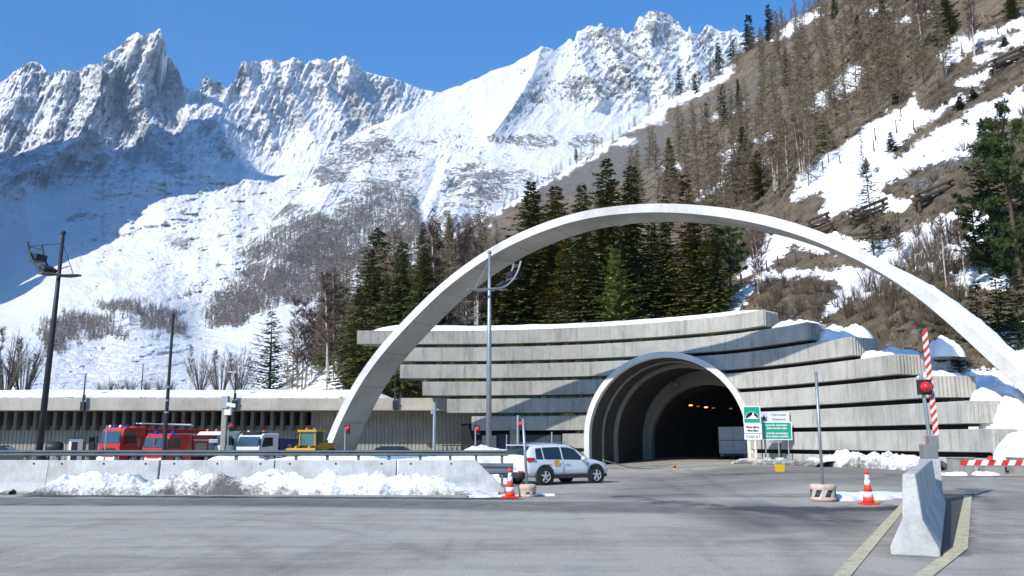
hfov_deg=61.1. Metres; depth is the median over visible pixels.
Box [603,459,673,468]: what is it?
rope
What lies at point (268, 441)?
side window
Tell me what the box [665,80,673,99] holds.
larch
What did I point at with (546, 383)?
tunnel facade
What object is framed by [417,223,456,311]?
spruce
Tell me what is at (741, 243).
bush
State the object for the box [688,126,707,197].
larch
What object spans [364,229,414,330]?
larch
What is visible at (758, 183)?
spruce
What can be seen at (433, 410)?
steel post
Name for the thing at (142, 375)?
street lamp
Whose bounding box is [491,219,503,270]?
larch
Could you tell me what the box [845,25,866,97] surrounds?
larch
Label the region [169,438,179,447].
side window
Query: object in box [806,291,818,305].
bush
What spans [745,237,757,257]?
bush
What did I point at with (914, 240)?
bush
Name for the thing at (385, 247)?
larch
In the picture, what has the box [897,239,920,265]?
bush
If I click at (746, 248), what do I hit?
bush
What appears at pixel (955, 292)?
bush
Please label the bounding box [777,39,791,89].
larch
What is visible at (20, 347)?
birch
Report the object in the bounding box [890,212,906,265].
birch
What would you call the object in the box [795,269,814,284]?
bush
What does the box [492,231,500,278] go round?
larch
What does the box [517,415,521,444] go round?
signal post
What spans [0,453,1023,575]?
ground
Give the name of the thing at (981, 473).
snow scrap
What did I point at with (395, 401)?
street lamp
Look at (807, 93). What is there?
larch
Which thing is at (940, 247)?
birch
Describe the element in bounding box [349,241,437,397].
spruce
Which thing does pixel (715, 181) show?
larch
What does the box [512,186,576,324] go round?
spruce
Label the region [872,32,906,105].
larch
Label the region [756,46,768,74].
larch
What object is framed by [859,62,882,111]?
larch
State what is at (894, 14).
larch
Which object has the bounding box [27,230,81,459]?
floodlight mast
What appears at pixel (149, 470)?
concrete barrier
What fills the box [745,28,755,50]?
larch
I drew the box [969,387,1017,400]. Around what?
snow mound
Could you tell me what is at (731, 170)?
larch
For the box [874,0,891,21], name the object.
larch
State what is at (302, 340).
birch
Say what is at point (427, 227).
spruce
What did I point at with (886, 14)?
larch
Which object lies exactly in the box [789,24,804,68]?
larch
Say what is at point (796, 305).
bush
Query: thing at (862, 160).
larch
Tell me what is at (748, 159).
larch
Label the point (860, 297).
bush
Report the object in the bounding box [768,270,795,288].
bush
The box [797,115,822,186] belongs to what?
larch
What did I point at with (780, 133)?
larch
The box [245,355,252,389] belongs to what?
birch
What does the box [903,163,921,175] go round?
bush
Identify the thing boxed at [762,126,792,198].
larch
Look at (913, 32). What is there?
larch
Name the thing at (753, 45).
larch
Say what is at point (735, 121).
larch
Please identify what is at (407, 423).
service gallery
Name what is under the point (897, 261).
bush
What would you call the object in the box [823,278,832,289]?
bush
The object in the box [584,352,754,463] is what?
tunnel portal
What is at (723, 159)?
larch
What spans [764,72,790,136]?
larch
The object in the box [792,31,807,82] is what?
larch
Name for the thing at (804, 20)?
larch
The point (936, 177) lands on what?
bush
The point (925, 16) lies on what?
larch
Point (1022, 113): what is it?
bush
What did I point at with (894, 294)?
bush
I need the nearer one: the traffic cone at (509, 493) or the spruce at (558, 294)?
the traffic cone at (509, 493)
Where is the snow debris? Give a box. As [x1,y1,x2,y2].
[807,449,947,469]
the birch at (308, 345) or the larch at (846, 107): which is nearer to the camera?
the birch at (308, 345)
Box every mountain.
[0,28,440,397]
[210,10,757,328]
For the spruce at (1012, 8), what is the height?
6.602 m
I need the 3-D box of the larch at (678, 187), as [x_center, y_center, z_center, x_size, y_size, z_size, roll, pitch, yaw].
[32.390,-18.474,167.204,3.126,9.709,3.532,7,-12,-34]
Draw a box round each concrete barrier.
[0,460,49,492]
[46,460,160,483]
[159,460,275,479]
[275,460,396,478]
[398,460,504,492]
[890,465,943,557]
[918,459,945,517]
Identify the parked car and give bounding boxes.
[0,445,29,459]
[375,446,427,458]
[499,442,607,485]
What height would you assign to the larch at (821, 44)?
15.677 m
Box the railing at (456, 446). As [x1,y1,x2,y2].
[442,445,474,449]
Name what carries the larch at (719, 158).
on the hillside
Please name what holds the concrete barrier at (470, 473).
on the ground
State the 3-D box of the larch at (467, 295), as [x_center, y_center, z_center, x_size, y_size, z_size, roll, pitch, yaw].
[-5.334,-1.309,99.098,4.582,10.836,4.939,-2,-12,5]
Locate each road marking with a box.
[833,504,901,575]
[913,495,971,575]
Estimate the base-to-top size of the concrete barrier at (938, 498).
1.250 m
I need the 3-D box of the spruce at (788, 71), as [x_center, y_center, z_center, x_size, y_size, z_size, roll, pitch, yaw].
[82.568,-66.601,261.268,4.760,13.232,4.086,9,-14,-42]
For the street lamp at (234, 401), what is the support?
attached to the service gallery
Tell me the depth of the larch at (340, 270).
173.24 m
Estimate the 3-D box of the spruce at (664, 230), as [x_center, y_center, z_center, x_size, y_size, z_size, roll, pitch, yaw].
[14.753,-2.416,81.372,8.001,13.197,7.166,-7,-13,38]
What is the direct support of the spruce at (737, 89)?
on the hillside
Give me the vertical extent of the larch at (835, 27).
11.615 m
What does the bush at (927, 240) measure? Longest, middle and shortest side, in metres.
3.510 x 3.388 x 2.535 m
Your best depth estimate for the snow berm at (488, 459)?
36.38 m
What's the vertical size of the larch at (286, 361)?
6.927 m
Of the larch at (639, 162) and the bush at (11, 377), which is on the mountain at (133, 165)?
the bush at (11, 377)
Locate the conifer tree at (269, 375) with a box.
[236,311,304,389]
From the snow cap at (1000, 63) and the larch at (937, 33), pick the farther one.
the larch at (937, 33)
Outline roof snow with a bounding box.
[0,389,390,397]
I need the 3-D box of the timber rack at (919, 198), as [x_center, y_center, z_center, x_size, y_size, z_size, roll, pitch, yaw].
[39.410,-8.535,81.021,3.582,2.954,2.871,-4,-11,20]
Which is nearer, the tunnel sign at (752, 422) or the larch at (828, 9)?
the tunnel sign at (752, 422)
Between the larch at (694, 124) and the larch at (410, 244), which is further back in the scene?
the larch at (694, 124)
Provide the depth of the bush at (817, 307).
66.23 m
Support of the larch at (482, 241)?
on the hillside
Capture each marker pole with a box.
[518,419,536,496]
[809,372,836,501]
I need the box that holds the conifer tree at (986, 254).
[947,128,1023,277]
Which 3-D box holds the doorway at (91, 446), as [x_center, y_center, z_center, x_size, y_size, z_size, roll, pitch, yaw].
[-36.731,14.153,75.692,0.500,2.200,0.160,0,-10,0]
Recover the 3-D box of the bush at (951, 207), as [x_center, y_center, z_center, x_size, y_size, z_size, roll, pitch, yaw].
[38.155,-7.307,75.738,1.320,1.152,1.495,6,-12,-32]
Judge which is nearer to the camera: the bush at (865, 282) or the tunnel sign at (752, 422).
the tunnel sign at (752, 422)
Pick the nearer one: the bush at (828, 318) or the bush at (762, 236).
the bush at (828, 318)
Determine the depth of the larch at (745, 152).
145.29 m
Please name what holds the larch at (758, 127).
on the hillside
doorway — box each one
[70,442,77,459]
[88,437,94,459]
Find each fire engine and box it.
[95,423,210,459]
[138,431,216,459]
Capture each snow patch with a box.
[466,493,554,497]
[809,491,901,500]
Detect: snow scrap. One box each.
[941,472,967,475]
[971,471,1000,475]
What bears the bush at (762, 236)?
on the hillside
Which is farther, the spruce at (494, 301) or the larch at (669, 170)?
the larch at (669, 170)
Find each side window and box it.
[123,432,135,443]
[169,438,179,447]
[226,436,232,445]
[262,437,272,446]
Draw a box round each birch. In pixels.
[0,326,7,363]
[13,336,24,389]
[27,352,38,388]
[186,344,194,389]
[208,348,219,389]
[228,352,233,389]
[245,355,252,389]
[279,297,320,389]
[293,333,305,389]
[306,311,318,380]
[306,318,325,369]
[310,268,354,381]
[314,275,340,397]
[337,302,354,351]
[422,217,442,288]
[437,221,457,283]
[444,229,470,325]
[460,221,477,324]
[465,237,486,325]
[747,233,766,293]
[764,132,785,189]
[778,118,792,180]
[788,114,811,181]
[803,128,815,179]
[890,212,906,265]
[910,0,932,58]
[928,213,952,284]
[939,30,948,73]
[950,219,971,296]
[961,0,979,55]
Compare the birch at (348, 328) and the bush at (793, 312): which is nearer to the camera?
the bush at (793, 312)
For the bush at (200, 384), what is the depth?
217.93 m
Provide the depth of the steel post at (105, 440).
49.23 m
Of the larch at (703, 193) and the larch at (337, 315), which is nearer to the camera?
the larch at (337, 315)
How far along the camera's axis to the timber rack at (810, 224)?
95.03 m
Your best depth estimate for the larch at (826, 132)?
122.52 m
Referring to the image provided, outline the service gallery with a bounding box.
[0,398,484,459]
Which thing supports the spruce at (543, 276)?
on the hillside
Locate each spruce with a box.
[294,227,407,397]
[311,313,336,369]
[328,290,361,389]
[330,267,338,295]
[338,283,404,397]
[345,264,387,373]
[345,266,371,353]
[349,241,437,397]
[364,277,397,357]
[388,250,400,308]
[391,249,453,378]
[408,222,431,301]
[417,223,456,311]
[425,215,433,248]
[437,282,457,325]
[444,211,454,241]
[445,224,463,275]
[468,271,517,325]
[470,181,562,324]
[479,235,533,325]
[492,255,550,324]
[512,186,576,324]
[515,246,560,324]
[532,237,596,323]
[544,185,603,323]
[549,157,658,322]
[550,250,606,323]
[574,149,578,160]
[588,165,667,321]
[593,243,653,319]
[594,248,649,321]
[623,223,682,318]
[630,195,692,318]
[647,201,748,317]
[653,138,681,197]
[674,66,685,94]
[683,224,745,314]
[691,74,699,93]
[702,103,707,119]
[714,43,725,69]
[716,84,727,126]
[726,38,735,62]
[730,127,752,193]
[733,79,746,113]
[740,14,757,52]
[741,150,772,200]
[763,4,777,40]
[779,47,792,87]
[815,113,836,152]
[830,0,837,20]
[847,14,866,62]
[872,0,889,34]
[881,132,899,151]
[890,86,902,103]
[928,0,963,46]
[944,340,975,372]
[950,96,965,110]
[954,281,1002,341]
[963,89,979,101]
[979,267,1022,340]
[983,265,1023,349]
[998,0,1023,24]
[998,37,1009,47]
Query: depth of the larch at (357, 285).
99.11 m
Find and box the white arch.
[327,204,1023,449]
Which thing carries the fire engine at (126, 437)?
on the ground
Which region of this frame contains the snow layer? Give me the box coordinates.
[373,310,756,330]
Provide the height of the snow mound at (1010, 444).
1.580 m
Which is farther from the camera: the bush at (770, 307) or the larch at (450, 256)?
the larch at (450, 256)
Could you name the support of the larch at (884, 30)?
on the hillside
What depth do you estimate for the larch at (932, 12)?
152.46 m
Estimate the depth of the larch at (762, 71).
274.91 m
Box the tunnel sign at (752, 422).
[743,406,761,460]
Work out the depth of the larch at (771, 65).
272.50 m
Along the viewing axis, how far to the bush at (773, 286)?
72.43 m
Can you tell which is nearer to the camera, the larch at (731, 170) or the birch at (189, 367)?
the larch at (731, 170)
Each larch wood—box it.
[31,285,194,356]
[195,178,428,328]
[440,191,517,240]
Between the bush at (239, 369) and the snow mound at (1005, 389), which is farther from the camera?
the bush at (239, 369)
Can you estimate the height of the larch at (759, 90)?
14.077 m
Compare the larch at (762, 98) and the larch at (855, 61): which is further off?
the larch at (762, 98)
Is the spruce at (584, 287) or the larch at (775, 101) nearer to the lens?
the spruce at (584, 287)
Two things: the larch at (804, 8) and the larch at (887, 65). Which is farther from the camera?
the larch at (804, 8)
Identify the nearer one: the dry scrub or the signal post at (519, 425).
the signal post at (519, 425)
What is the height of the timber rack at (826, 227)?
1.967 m
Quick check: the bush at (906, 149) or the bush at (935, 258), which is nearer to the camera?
the bush at (935, 258)
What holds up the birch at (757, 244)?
on the hillside
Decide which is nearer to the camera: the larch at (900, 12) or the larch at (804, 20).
the larch at (900, 12)
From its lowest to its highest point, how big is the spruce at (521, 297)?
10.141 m
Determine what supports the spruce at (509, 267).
on the hillside
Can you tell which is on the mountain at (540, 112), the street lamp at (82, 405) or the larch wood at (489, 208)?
the larch wood at (489, 208)
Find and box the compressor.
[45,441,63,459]
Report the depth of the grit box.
42.42 m
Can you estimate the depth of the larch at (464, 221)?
121.45 m
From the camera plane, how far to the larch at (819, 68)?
213.59 m
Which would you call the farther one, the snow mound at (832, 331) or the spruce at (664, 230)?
the spruce at (664, 230)
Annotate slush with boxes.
[0,489,15,494]
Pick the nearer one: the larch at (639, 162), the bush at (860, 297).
the bush at (860, 297)
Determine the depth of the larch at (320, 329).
121.03 m
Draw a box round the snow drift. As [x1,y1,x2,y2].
[886,262,1023,373]
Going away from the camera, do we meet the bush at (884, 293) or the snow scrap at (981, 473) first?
the snow scrap at (981, 473)
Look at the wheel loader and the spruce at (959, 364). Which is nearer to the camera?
the spruce at (959, 364)
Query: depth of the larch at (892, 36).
157.65 m
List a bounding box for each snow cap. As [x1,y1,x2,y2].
[910,193,938,199]
[988,60,1015,66]
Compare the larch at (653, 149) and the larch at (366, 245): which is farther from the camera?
the larch at (653, 149)
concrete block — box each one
[946,457,974,473]
[978,465,1004,473]
[1005,457,1023,473]
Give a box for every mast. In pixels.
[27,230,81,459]
[161,312,174,459]
[467,250,521,446]
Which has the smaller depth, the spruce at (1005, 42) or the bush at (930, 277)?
the bush at (930, 277)
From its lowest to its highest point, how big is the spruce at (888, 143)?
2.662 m
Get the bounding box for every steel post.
[103,425,107,459]
[431,403,435,449]
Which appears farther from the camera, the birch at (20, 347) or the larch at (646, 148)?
the larch at (646, 148)
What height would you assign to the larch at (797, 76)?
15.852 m
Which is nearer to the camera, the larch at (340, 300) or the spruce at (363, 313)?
the spruce at (363, 313)
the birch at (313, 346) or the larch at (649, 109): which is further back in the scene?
the larch at (649, 109)
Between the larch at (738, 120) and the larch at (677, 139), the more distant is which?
the larch at (677, 139)
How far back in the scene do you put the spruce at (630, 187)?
81.92 m
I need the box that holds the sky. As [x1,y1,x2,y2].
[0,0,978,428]
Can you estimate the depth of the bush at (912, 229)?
77.70 m
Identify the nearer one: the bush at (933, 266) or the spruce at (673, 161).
the bush at (933, 266)
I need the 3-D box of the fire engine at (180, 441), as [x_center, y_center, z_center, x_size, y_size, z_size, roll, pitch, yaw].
[-21.597,10.780,57.801,2.470,2.410,6.370,-4,-11,22]
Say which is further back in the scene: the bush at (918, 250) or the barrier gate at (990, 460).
the bush at (918, 250)
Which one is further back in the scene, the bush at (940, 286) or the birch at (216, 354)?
the birch at (216, 354)
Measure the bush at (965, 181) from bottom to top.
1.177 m
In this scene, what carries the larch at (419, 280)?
on the hillside
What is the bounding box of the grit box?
[775,463,784,471]
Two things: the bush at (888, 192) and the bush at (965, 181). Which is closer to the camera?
the bush at (965, 181)
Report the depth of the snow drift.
42.60 m
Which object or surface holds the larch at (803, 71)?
on the hillside
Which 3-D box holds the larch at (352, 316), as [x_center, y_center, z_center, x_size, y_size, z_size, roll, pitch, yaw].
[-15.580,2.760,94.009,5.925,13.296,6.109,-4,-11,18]
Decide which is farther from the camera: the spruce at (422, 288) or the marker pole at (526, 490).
the spruce at (422, 288)
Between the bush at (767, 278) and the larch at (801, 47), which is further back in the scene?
the larch at (801, 47)
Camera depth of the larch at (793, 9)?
375.59 m
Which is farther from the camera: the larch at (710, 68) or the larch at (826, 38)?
the larch at (710, 68)
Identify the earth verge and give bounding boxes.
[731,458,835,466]
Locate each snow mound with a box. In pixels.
[772,319,819,327]
[817,323,873,341]
[861,347,921,358]
[917,370,961,376]
[929,335,965,359]
[967,386,1023,400]
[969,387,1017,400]
[979,395,1023,430]
[993,431,1023,459]
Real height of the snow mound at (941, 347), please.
1.244 m
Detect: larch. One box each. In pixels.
[278,350,291,389]
[279,321,307,389]
[299,293,329,380]
[305,310,324,375]
[311,266,352,385]
[320,302,340,377]
[329,256,356,351]
[329,285,348,354]
[335,256,344,296]
[338,254,377,362]
[340,258,366,329]
[340,264,364,352]
[353,237,376,297]
[354,244,386,353]
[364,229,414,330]
[379,236,390,274]
[386,230,392,269]
[392,228,402,276]
[401,243,434,319]
[402,228,416,291]
[428,219,443,260]
[430,210,471,325]
[441,252,466,324]
[442,221,452,267]
[449,220,466,275]
[454,235,484,311]
[461,216,479,316]
[464,201,492,320]
[474,222,489,307]
[478,218,494,251]
[481,210,491,242]
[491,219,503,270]
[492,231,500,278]
[620,143,644,193]
[622,155,641,203]
[630,151,646,201]
[632,145,646,183]
[635,159,645,203]
[641,128,656,173]
[645,100,652,116]
[648,127,659,155]
[651,136,661,165]
[652,166,663,203]
[659,145,677,203]
[664,170,677,203]
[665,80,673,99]
[669,100,686,144]
[672,114,694,169]
[673,119,685,156]
[673,169,684,203]
[675,140,700,203]
[675,175,700,279]
[683,99,698,140]
[687,109,703,150]
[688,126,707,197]
[688,150,710,205]
[693,115,720,181]
[696,167,717,205]
[697,107,710,146]
[703,151,720,206]
[704,98,714,135]
[705,59,715,81]
[705,152,725,207]
[708,138,731,204]
[710,57,718,79]
[710,121,725,170]
[713,83,722,112]
[715,134,735,190]
[716,103,724,133]
[717,137,746,207]
[717,150,735,208]
[719,81,728,102]
[719,89,738,135]
[724,100,741,139]
[726,93,736,124]
[726,124,739,182]
[726,129,743,201]
[730,51,735,67]
[730,107,751,151]
[731,151,757,210]
[733,40,739,60]
[733,107,752,156]
[737,92,747,125]
[738,81,752,130]
[739,140,751,192]
[740,126,757,185]
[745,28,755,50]
[746,111,765,174]
[748,30,756,49]
[750,128,773,191]
[752,77,770,126]
[752,96,766,135]
[752,112,776,181]
[753,32,764,62]
[756,26,762,49]
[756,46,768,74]
[756,54,770,89]
[757,84,766,112]
[759,72,767,97]
[759,111,782,176]
[760,36,767,56]
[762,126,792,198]
[764,48,781,90]
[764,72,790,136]
[766,85,793,153]
[768,97,792,163]
[769,10,783,49]
[771,22,783,64]
[774,106,789,170]
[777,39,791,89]
[778,7,785,29]
[779,53,797,108]
[783,103,802,173]
[784,81,799,123]
[787,19,799,52]
[787,54,811,125]
[787,79,804,144]
[789,0,798,21]
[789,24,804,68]
[791,16,812,64]
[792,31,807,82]
[792,48,815,105]
[792,89,817,159]
[795,94,822,165]
[797,86,825,156]
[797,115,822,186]
[798,10,808,47]
[801,0,809,17]
[801,73,814,128]
[802,46,818,80]
[803,73,832,143]
[808,14,820,48]
[808,92,821,146]
[812,0,832,40]
[813,0,822,16]
[813,34,836,95]
[813,35,840,97]
[814,90,841,162]
[815,37,823,78]
[816,45,825,88]
[816,49,839,110]
[818,17,834,51]
[820,0,831,22]
[823,64,850,128]
[828,40,839,73]
[831,10,841,44]
[833,0,855,45]
[833,69,860,140]
[834,19,847,59]
[835,50,853,103]
[841,0,857,28]
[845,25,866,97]
[845,162,901,255]
[849,0,868,13]
[850,19,873,89]
[850,51,886,122]
[853,0,878,48]
[857,123,867,178]
[858,0,865,26]
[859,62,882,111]
[861,19,889,92]
[863,20,879,62]
[864,0,878,26]
[870,3,897,62]
[870,5,895,68]
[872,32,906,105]
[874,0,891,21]
[875,31,897,88]
[880,0,905,64]
[881,18,905,75]
[881,36,917,104]
[886,0,906,41]
[889,0,907,24]
[900,1,930,35]
[900,10,928,79]
[901,2,928,57]
[906,10,934,83]
[909,0,936,27]
[918,0,937,20]
[924,0,955,29]
[926,5,959,78]
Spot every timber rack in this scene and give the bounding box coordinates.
[806,211,829,228]
[814,221,833,233]
[848,197,888,229]
[913,178,954,211]
[989,46,1023,75]
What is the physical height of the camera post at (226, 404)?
4.211 m
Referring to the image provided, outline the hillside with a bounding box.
[243,0,1023,443]
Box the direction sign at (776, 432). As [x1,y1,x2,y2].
[761,422,791,459]
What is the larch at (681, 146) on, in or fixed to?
on the hillside
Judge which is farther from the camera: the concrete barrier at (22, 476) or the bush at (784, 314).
the bush at (784, 314)
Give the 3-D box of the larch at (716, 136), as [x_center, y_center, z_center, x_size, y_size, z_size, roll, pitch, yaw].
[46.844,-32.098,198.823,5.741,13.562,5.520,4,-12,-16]
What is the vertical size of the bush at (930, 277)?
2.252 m
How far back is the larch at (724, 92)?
329.01 m
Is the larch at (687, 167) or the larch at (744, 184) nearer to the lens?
the larch at (744, 184)
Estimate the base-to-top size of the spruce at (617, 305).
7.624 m
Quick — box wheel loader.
[283,428,334,456]
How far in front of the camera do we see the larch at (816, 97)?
143.87 m
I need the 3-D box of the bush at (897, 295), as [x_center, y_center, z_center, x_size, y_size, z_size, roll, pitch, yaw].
[26.723,-0.252,61.149,2.004,2.672,2.210,4,-11,-20]
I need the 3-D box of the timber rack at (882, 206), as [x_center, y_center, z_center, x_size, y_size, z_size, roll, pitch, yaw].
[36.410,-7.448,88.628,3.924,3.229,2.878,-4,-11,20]
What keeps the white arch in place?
on the ground
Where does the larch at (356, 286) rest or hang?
on the hillside
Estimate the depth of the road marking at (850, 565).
14.39 m
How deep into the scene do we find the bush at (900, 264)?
67.21 m
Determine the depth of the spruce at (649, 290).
81.25 m
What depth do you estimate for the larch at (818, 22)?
278.33 m
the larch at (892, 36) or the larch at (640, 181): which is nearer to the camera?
the larch at (892, 36)
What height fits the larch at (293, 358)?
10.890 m
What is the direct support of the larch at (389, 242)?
on the hillside
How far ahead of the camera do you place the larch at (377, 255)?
92.48 m
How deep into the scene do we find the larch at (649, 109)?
459.08 m
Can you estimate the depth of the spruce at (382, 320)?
88.69 m
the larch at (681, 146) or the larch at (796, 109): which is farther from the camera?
the larch at (681, 146)
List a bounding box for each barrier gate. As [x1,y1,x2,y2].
[916,328,942,494]
[960,456,1023,466]
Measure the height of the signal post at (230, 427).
2.798 m
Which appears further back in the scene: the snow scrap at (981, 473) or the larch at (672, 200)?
the larch at (672, 200)
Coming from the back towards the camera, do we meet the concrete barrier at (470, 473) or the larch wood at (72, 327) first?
the larch wood at (72, 327)
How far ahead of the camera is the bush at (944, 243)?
67.15 m
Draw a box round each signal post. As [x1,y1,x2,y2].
[227,423,233,449]
[344,424,350,449]
[474,425,479,445]
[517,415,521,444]
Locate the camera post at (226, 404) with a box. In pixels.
[209,396,235,449]
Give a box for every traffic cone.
[501,468,518,497]
[858,469,879,504]
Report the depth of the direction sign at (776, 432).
55.61 m
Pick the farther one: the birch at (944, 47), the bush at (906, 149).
the birch at (944, 47)
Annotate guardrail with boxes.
[0,450,512,485]
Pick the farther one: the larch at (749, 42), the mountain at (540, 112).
the mountain at (540, 112)
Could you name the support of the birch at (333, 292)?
on the hillside
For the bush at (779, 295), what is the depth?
70.92 m
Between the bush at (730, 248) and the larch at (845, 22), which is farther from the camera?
the larch at (845, 22)
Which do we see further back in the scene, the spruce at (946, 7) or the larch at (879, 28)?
the larch at (879, 28)
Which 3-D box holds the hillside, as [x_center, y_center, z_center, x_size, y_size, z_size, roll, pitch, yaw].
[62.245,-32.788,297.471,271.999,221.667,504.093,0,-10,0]
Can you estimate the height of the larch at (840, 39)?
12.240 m
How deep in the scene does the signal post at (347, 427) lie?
44.35 m
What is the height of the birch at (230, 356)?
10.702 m
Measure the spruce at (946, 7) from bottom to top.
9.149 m
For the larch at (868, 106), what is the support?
on the hillside
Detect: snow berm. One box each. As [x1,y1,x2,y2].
[23,468,497,494]
[208,444,523,483]
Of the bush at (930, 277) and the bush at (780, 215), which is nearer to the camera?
the bush at (930, 277)
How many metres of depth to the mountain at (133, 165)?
3037.40 m
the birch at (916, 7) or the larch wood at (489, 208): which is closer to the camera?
the birch at (916, 7)
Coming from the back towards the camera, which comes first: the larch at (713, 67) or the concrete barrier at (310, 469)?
the larch at (713, 67)
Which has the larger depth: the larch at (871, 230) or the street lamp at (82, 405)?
the larch at (871, 230)
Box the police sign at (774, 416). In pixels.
[760,412,789,458]
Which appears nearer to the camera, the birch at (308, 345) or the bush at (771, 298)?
the bush at (771, 298)
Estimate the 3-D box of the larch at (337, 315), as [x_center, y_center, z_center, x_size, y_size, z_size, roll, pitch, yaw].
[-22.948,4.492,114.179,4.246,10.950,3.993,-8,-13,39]
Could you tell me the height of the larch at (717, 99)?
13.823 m
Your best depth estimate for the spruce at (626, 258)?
80.58 m
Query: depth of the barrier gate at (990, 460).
36.24 m
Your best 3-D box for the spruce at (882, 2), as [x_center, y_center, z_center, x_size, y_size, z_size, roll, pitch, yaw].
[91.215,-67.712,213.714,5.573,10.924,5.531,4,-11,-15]
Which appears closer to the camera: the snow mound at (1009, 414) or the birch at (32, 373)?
the snow mound at (1009, 414)
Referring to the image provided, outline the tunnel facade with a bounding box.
[357,310,1022,471]
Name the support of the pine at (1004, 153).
on the hillside
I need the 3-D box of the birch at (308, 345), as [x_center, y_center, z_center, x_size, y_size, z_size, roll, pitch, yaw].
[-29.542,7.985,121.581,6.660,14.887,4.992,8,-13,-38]
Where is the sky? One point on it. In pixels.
(431, 45)
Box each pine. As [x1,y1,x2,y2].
[702,226,751,301]
[949,191,990,273]
[960,97,1023,286]
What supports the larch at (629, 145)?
on the hillside
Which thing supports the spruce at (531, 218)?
on the hillside
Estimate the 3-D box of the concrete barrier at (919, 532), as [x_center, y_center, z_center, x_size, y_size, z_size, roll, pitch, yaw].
[7.581,4.000,16.149,0.700,1.250,6.100,-5,-11,26]
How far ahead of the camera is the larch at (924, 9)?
172.14 m
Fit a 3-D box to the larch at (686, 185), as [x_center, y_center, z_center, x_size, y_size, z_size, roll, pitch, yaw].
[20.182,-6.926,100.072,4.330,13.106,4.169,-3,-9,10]
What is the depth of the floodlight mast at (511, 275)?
48.67 m
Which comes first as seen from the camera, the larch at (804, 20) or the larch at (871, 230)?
the larch at (871, 230)
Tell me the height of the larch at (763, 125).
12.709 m
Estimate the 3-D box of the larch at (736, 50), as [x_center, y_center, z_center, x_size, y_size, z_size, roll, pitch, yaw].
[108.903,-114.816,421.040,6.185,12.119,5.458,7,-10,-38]
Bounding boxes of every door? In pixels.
[76,442,83,459]
[497,434,560,448]
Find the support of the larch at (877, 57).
on the hillside
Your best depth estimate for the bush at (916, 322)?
53.43 m
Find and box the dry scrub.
[336,0,1023,398]
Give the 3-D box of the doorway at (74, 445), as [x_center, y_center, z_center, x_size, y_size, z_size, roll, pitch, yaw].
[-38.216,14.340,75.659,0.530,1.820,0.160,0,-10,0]
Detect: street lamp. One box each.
[77,373,86,410]
[137,363,143,397]
[228,371,236,409]
[392,372,396,409]
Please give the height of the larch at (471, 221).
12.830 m
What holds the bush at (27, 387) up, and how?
on the mountain at (133, 165)
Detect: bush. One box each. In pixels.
[0,327,44,389]
[0,338,58,389]
[101,377,121,389]
[114,381,125,388]
[122,378,140,389]
[142,378,155,389]
[153,377,165,389]
[181,350,214,389]
[198,347,240,389]
[215,345,261,389]
[719,232,742,266]
[725,229,751,257]
[738,209,758,239]
[740,237,749,255]
[745,228,767,243]
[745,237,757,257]
[749,231,772,253]
[753,281,767,293]
[754,292,770,307]
[760,297,784,311]
[761,271,778,286]
[763,291,777,307]
[766,281,783,294]
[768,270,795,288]
[768,283,788,301]
[768,297,785,315]
[774,210,789,220]
[778,310,791,320]
[789,295,807,311]
[789,304,800,317]
[790,294,802,305]
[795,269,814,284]
[799,280,812,293]
[805,272,825,291]
[805,294,829,312]
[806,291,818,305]
[816,308,834,323]
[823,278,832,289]
[829,296,839,307]
[836,284,860,318]
[849,280,867,300]
[852,294,876,321]
[853,265,875,292]
[855,286,876,307]
[856,161,869,173]
[862,266,895,301]
[870,274,898,305]
[870,282,904,315]
[878,270,906,301]
[880,187,891,194]
[884,312,895,328]
[887,254,910,270]
[888,254,911,272]
[888,260,908,271]
[890,151,899,159]
[890,299,915,324]
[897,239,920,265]
[897,275,935,312]
[898,139,911,152]
[898,240,932,275]
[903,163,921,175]
[904,229,927,252]
[904,262,933,282]
[905,235,932,264]
[910,217,924,235]
[910,308,927,327]
[911,245,953,281]
[911,263,941,284]
[912,303,938,323]
[914,219,941,254]
[915,229,947,262]
[924,249,944,267]
[926,172,940,182]
[927,209,955,244]
[929,238,958,270]
[931,275,946,292]
[933,94,946,102]
[934,282,948,293]
[935,254,954,275]
[941,201,954,210]
[943,268,969,302]
[947,241,965,273]
[956,177,968,188]
[957,138,973,150]
[977,79,997,92]
[1014,102,1023,114]
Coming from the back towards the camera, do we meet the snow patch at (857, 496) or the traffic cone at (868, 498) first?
the snow patch at (857, 496)
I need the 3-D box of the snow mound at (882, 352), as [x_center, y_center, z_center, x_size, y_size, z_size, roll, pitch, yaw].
[22.287,3.878,51.055,3.665,0.881,2.515,0,-10,0]
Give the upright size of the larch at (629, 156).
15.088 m
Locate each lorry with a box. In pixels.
[196,429,279,458]
[232,430,327,459]
[718,427,747,458]
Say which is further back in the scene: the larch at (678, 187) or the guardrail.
the larch at (678, 187)
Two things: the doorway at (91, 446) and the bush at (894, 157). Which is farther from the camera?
the bush at (894, 157)
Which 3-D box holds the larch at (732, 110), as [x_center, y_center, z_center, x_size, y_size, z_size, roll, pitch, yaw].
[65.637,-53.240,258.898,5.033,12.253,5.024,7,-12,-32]
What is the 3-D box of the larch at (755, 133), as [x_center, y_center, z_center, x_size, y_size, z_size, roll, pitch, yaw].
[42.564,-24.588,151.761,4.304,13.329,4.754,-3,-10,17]
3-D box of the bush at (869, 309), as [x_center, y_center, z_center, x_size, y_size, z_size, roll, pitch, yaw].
[24.769,1.335,60.764,1.972,2.086,2.051,-4,-11,22]
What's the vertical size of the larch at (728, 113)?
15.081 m
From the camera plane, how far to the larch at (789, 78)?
199.98 m

